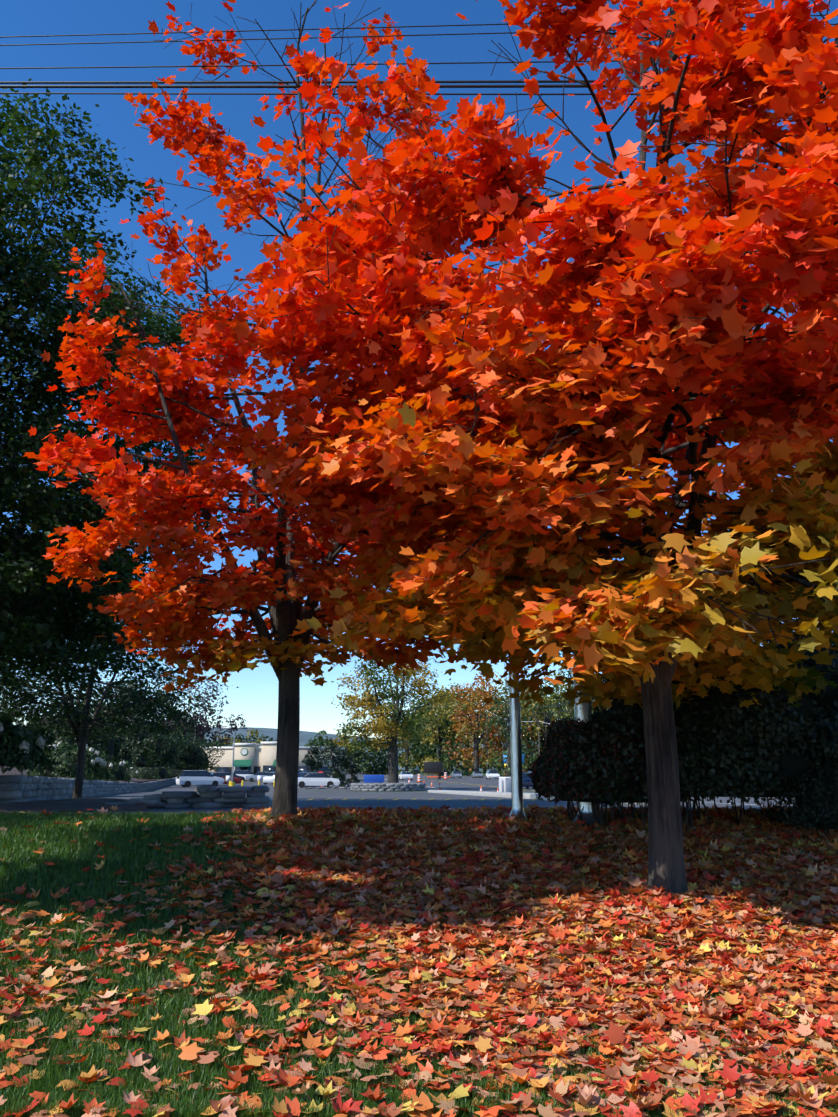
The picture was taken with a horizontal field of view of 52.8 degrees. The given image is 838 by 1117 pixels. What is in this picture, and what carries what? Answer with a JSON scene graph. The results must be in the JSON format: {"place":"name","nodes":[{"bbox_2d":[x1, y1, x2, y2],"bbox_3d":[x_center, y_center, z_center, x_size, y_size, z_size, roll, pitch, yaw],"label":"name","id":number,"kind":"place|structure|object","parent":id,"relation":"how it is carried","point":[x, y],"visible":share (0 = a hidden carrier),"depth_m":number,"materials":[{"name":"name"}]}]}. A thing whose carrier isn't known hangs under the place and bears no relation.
{"place":"outdoors","nodes":[
{"label":"outdoors","id":0,"kind":"place"},
{"bbox_2d":[0,766,168,781],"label":"bank soil","id":1,"kind":"structure","parent":0,"point":[14,771],"depth_m":59.64,"materials":[{"name":"brown soil"}]},
{"bbox_2d":[0,714,59,774],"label":"bush","id":2,"kind":"object","parent":1,"relation":"on","point":[20,733],"depth_m":19.60,"materials":[{"name":"green plant"}]},
{"bbox_2d":[0,722,43,748],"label":"hydrangea heads","id":3,"kind":"object","parent":2,"relation":"attached to","point":[39,740],"visible":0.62,"depth_m":19.46,"materials":[{"name":"white plant"}]},
{"bbox_2d":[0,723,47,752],"bbox_3d":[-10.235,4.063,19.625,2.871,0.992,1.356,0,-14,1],"label":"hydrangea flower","id":4,"kind":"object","parent":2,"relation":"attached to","point":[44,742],"visible":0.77,"depth_m":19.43,"materials":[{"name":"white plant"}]},
{"bbox_2d":[25,742,109,779],"bbox_3d":[-14.284,8.332,34.518,3.214,1.598,3.666,0,-14,1],"label":"bush","id":5,"kind":"object","parent":1,"relation":"on","point":[102,771],"depth_m":33.69,"materials":[{"name":"green plant"}]},
{"bbox_2d":[49,742,103,765],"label":"hydrangea heads","id":6,"kind":"object","parent":5,"relation":"attached to","point":[97,759],"visible":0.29,"depth_m":34.16,"materials":[{"name":"white plant"}]},
{"bbox_2d":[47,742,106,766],"bbox_3d":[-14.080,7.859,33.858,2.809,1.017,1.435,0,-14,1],"label":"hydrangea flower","id":7,"kind":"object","parent":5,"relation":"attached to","point":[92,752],"visible":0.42,"depth_m":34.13,"materials":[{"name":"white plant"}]},
{"bbox_2d":[12,698,131,764],"bbox_3d":[-15.387,7.466,36.439,5.543,2.824,3.695,0,-14,1],"label":"bank shrub","id":8,"kind":"object","parent":1,"relation":"on","point":[116,758],"depth_m":35.65,"materials":[{"name":"green plant"}]},
{"bbox_2d":[109,724,185,768],"bbox_3d":[-21.683,14.615,65.747,7.226,3.608,3.895,0,-14,1],"label":"bank shrub","id":9,"kind":"object","parent":1,"relation":"on","point":[138,751],"depth_m":64.60,"materials":[{"name":"green plant"}]},
{"bbox_2d":[126,767,173,780],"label":"bush","id":10,"kind":"object","parent":1,"relation":"on","point":[161,772],"depth_m":81.93,"materials":[{"name":"green plant"}]},
{"bbox_2d":[166,769,181,777],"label":"bush","id":11,"kind":"object","parent":1,"relation":"on","point":[175,772],"depth_m":122.27,"materials":[{"name":"green plant"}]},
{"bbox_2d":[186,733,223,746],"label":"bank shrub","id":12,"kind":"object","parent":1,"relation":"on","point":[191,736],"depth_m":154.84,"materials":[{"name":"green plant"}]},
{"bbox_2d":[8,667,620,786],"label":"trees","id":13,"kind":"object","parent":1,"relation":"on","point":[457,722],"materials":[{"name":"green plant"}]},
{"bbox_2d":[0,529,237,798],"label":"tree","id":14,"kind":"object","parent":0,"point":[30,707],"depth_m":24.60,"materials":[{"name":"green plant"}]},
{"bbox_2d":[0,78,262,693],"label":"tree","id":15,"kind":"object","parent":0,"point":[58,633],"depth_m":16.60,"materials":[{"name":"green plant"}]},
{"bbox_2d":[133,730,218,770],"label":"bank shrub","id":16,"kind":"object","parent":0,"point":[198,745],"depth_m":94.22,"materials":[{"name":"green plant"}]},
{"bbox_2d":[175,732,224,771],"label":"bank shrub","id":17,"kind":"object","parent":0,"point":[217,768],"depth_m":124.22,"materials":[{"name":"green plant"}]},
{"bbox_2d":[201,727,538,769],"bbox_3d":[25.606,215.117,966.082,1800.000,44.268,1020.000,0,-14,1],"label":"distant hill","id":18,"kind":"structure","parent":0,"point":[305,737],"depth_m":778.06,"materials":[{"name":"grass"},{"name":"soil"},{"name":"tree foliage"}]},
{"bbox_2d":[19,772,794,813],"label":"parking lot","id":19,"kind":"structure","parent":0,"point":[334,796],"depth_m":33.23,"materials":[{"name":"grey asphalt"}]},
{"bbox_2d":[0,798,146,813],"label":"mulch bed","id":20,"kind":"object","parent":19,"relation":"on","point":[79,804],"visible":0.85,"depth_m":16.18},
{"bbox_2d":[0,775,270,807],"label":"stone walls","id":21,"kind":"structure","parent":19,"relation":"on","point":[18,788],"depth_m":19.11,"materials":[{"name":"grey stone"}]},
{"bbox_2d":[69,759,135,782],"bbox_3d":[-18.347,12.194,48.972,3.866,1.768,4.114,0,-14,1],"label":"bush","id":22,"kind":"object","parent":21,"relation":"on","point":[125,776],"depth_m":48.34,"materials":[{"name":"green plant"}]},
{"bbox_2d":[176,770,224,786],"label":"suv","id":23,"kind":"object","parent":19,"relation":"on","point":[186,778],"visible":0.88,"depth_m":86.53,"materials":[{"name":"white metal"}]},
{"bbox_2d":[211,772,241,784],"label":"sedan car","id":24,"kind":"object","parent":19,"relation":"on","point":[223,775],"visible":0.27,"depth_m":93.08,"materials":[{"name":"red"}]},
{"bbox_2d":[225,772,244,780],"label":"sedan car","id":25,"kind":"object","parent":19,"relation":"on","point":[237,776],"visible":0.21,"depth_m":112.89,"materials":[{"name":"black"}]},
{"bbox_2d":[233,770,253,779],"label":"car","id":26,"kind":"object","parent":19,"relation":"on","point":[244,773],"visible":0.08,"depth_m":132.43,"materials":[{"name":"white metal"}]},
{"bbox_2d":[246,772,267,781],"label":"sedan car","id":27,"kind":"object","parent":19,"relation":"on","point":[252,778],"visible":0.5,"depth_m":122.85,"materials":[{"name":"silver metal"}]},
{"bbox_2d":[263,772,274,783],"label":"sedan car","id":28,"kind":"object","parent":19,"relation":"on","point":[268,778],"visible":0.48,"depth_m":102.12,"materials":[{"name":"white metal"}]},
{"bbox_2d":[221,727,322,786],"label":"bollards and signs","id":29,"kind":"object","parent":19,"relation":"on","point":[232,783],"visible":0.54,"depth_m":84.49,"materials":[{"name":"metal"}]},
{"bbox_2d":[203,742,346,780],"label":"shops","id":30,"kind":"structure","parent":19,"relation":"on","point":[254,758],"depth_m":135.97,"materials":[{"name":"beige paint"}]},
{"bbox_2d":[298,773,308,786],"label":"sedan car","id":31,"kind":"object","parent":19,"relation":"on","point":[301,775],"visible":0.04,"depth_m":89.22,"materials":[{"name":"grey metal"}]},
{"bbox_2d":[298,773,339,787],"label":"sedan car","id":32,"kind":"object","parent":19,"relation":"on","point":[315,779],"visible":0.83,"depth_m":83.50,"materials":[{"name":"white metal"}]},
{"bbox_2d":[303,783,425,790],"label":"stone ring","id":33,"kind":"object","parent":19,"relation":"on","point":[387,786],"visible":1,"depth_m":69.64,"materials":[{"name":"grey stone"}]},
{"bbox_2d":[331,645,458,782],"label":"tree","id":34,"kind":"object","parent":19,"relation":"on","point":[389,725],"depth_m":73.81,"materials":[{"name":"green plant"}]},
{"bbox_2d":[399,772,412,779],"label":"sedan car","id":35,"kind":"object","parent":19,"relation":"on","point":[404,775],"visible":0.96,"depth_m":145.79,"materials":[{"name":"white metal"}]},
{"bbox_2d":[364,762,450,782],"bbox_3d":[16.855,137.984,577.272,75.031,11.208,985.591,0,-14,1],"label":"site equipment","id":36,"kind":"object","parent":19,"relation":"on","point":[433,767],"visible":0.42,"depth_m":159.72,"materials":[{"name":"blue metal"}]},
{"bbox_2d":[321,772,498,791],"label":"cones and barrels","id":37,"kind":"object","parent":19,"relation":"on","point":[419,778],"visible":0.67,"depth_m":118.98,"materials":[{"name":"orange plastic"}]},
{"bbox_2d":[451,771,461,777],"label":"sedan car","id":38,"kind":"object","parent":19,"relation":"on","point":[458,774],"visible":1,"depth_m":181.88,"materials":[{"name":"silver metal"}]},
{"bbox_2d":[472,771,482,777],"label":"sedan car","id":39,"kind":"object","parent":19,"relation":"on","point":[475,774],"visible":1,"depth_m":188.29,"materials":[{"name":"silver metal"}]},
{"bbox_2d":[196,778,769,804],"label":"road markings","id":40,"kind":"object","parent":19,"relation":"on","point":[481,799],"visible":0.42,"depth_m":27.48,"materials":[{"name":"white paint"}]},
{"bbox_2d":[486,770,499,778],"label":"car","id":41,"kind":"object","parent":19,"relation":"on","point":[490,774],"visible":0.96,"depth_m":159.46,"materials":[{"name":"white metal"}]},
{"bbox_2d":[499,775,510,791],"bbox_3d":[4.104,10.660,39.623,0.778,0.938,0.602,7,-15,-26],"label":"utility cabinet","id":42,"kind":"object","parent":19,"relation":"on","point":[504,784],"visible":0.6,"depth_m":39.36,"materials":[{"name":"grey metal"}]},
{"bbox_2d":[503,751,524,775],"bbox_3d":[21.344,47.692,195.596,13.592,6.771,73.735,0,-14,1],"label":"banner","id":43,"kind":"object","parent":19,"relation":"on","point":[523,769],"visible":0.17,"depth_m":231.07,"materials":[{"name":"blue fabric"}]},
{"bbox_2d":[522,773,534,788],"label":"sedan car","id":44,"kind":"object","parent":19,"relation":"on","point":[527,783],"visible":0.27,"depth_m":76.62,"materials":[{"name":"blue metal"}]},
{"bbox_2d":[428,790,647,804],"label":"kerb","id":45,"kind":"structure","parent":19,"relation":"on","point":[504,794],"depth_m":37.12,"materials":[{"name":"concrete"}]},
{"bbox_2d":[0,15,837,94],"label":"power lines","id":46,"kind":"object","parent":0,"point":[261,86],"visible":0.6,"depth_m":12.15,"materials":[{"name":"black metal"}]},
{"bbox_2d":[0,791,837,1116],"bbox_3d":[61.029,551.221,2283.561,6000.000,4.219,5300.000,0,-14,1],"label":"terrain","id":47,"kind":"structure","parent":0,"point":[276,957],"depth_m":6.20,"materials":[{"name":"green plant"}]},
{"bbox_2d":[0,1107,443,1116],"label":"fallen leaves","id":48,"kind":"object","parent":47,"relation":"on","point":[437,1114],"depth_m":3.60,"materials":[{"name":"plant"}]},
{"bbox_2d":[22,0,540,816],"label":"maple","id":49,"kind":"object","parent":47,"relation":"on","point":[166,616],"depth_m":11.59,"materials":[{"name":"red plant"}]},
{"bbox_2d":[0,802,837,1116],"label":"fallen leaves","id":50,"kind":"object","parent":47,"relation":"on","point":[648,908],"visible":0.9,"depth_m":5.80,"materials":[{"name":"red plant"}]},
{"bbox_2d":[754,751,837,835],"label":"low hedge","id":51,"kind":"object","parent":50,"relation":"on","point":[785,815],"depth_m":9.72,"materials":[{"name":"green plant"}]},
{"bbox_2d":[450,704,542,771],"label":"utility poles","id":52,"kind":"object","parent":47,"relation":"on","point":[487,737],"depth_m":172.78,"materials":[{"name":"brown wood"}]},
{"bbox_2d":[447,700,592,737],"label":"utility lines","id":53,"kind":"object","parent":52,"relation":"hanging from","point":[535,712],"visible":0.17,"depth_m":163.31,"materials":[{"name":"black metal"}]},
{"bbox_2d":[507,662,527,819],"bbox_3d":[1.301,-0.047,11.939,0.353,7.300,0.353,0,-14,1],"label":"flag pole","id":54,"kind":"object","parent":47,"relation":"on","point":[514,728],"visible":0.35,"depth_m":11.24,"materials":[{"name":"metal"}]},
{"bbox_2d":[504,656,507,721],"bbox_3d":[1.203,-0.506,12.062,0.066,5.650,0.028,0,-14,1],"label":"pole","id":55,"kind":"object","parent":54,"relation":"attached to","point":[505,699],"visible":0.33,"depth_m":11.48,"materials":[{"name":"grey metal"}]},
{"bbox_2d":[210,0,837,895],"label":"maple","id":56,"kind":"object","parent":47,"relation":"on","point":[606,252],"depth_m":6.76,"materials":[{"name":"orange plant"}]},
{"bbox_2d":[567,259,599,825],"bbox_3d":[2.162,-0.590,11.750,0.534,8.300,0.534,0,-14,1],"label":"flag pole","id":57,"kind":"object","parent":47,"relation":"on","point":[582,711],"visible":0.12,"depth_m":11.00,"materials":[{"name":"metal"}]},
{"bbox_2d":[526,709,713,829],"bbox_3d":[2.564,2.771,11.010,2.262,1.562,2.076,0,-14,1],"label":"hedge","id":58,"kind":"object","parent":47,"relation":"on","point":[544,769],"depth_m":10.41,"materials":[{"name":"green plant"}]},
{"bbox_2d":[539,617,837,830],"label":"hedge","id":59,"kind":"object","parent":47,"relation":"on","point":[780,718],"depth_m":10.07,"materials":[{"name":"green plant"}]},
{"bbox_2d":[0,0,837,738],"label":"sky","id":60,"kind":"structure","parent":0,"point":[255,697],"materials":[{"name":"blue"}]},
{"bbox_2d":[401,770,526,775],"bbox_3d":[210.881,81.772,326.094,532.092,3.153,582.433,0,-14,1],"label":"hedge","id":61,"kind":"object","parent":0,"point":[461,772],"visible":0.1,"depth_m":347.13,"materials":[{"name":"green plant"}]},
{"bbox_2d":[763,620,835,668],"bbox_3d":[7.253,2.094,12.614,5.769,3.472,5.092,0,-14,1],"label":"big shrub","id":62,"kind":"object","parent":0,"point":[805,636],"depth_m":12.66,"materials":[{"name":"green plant"}]}
]}

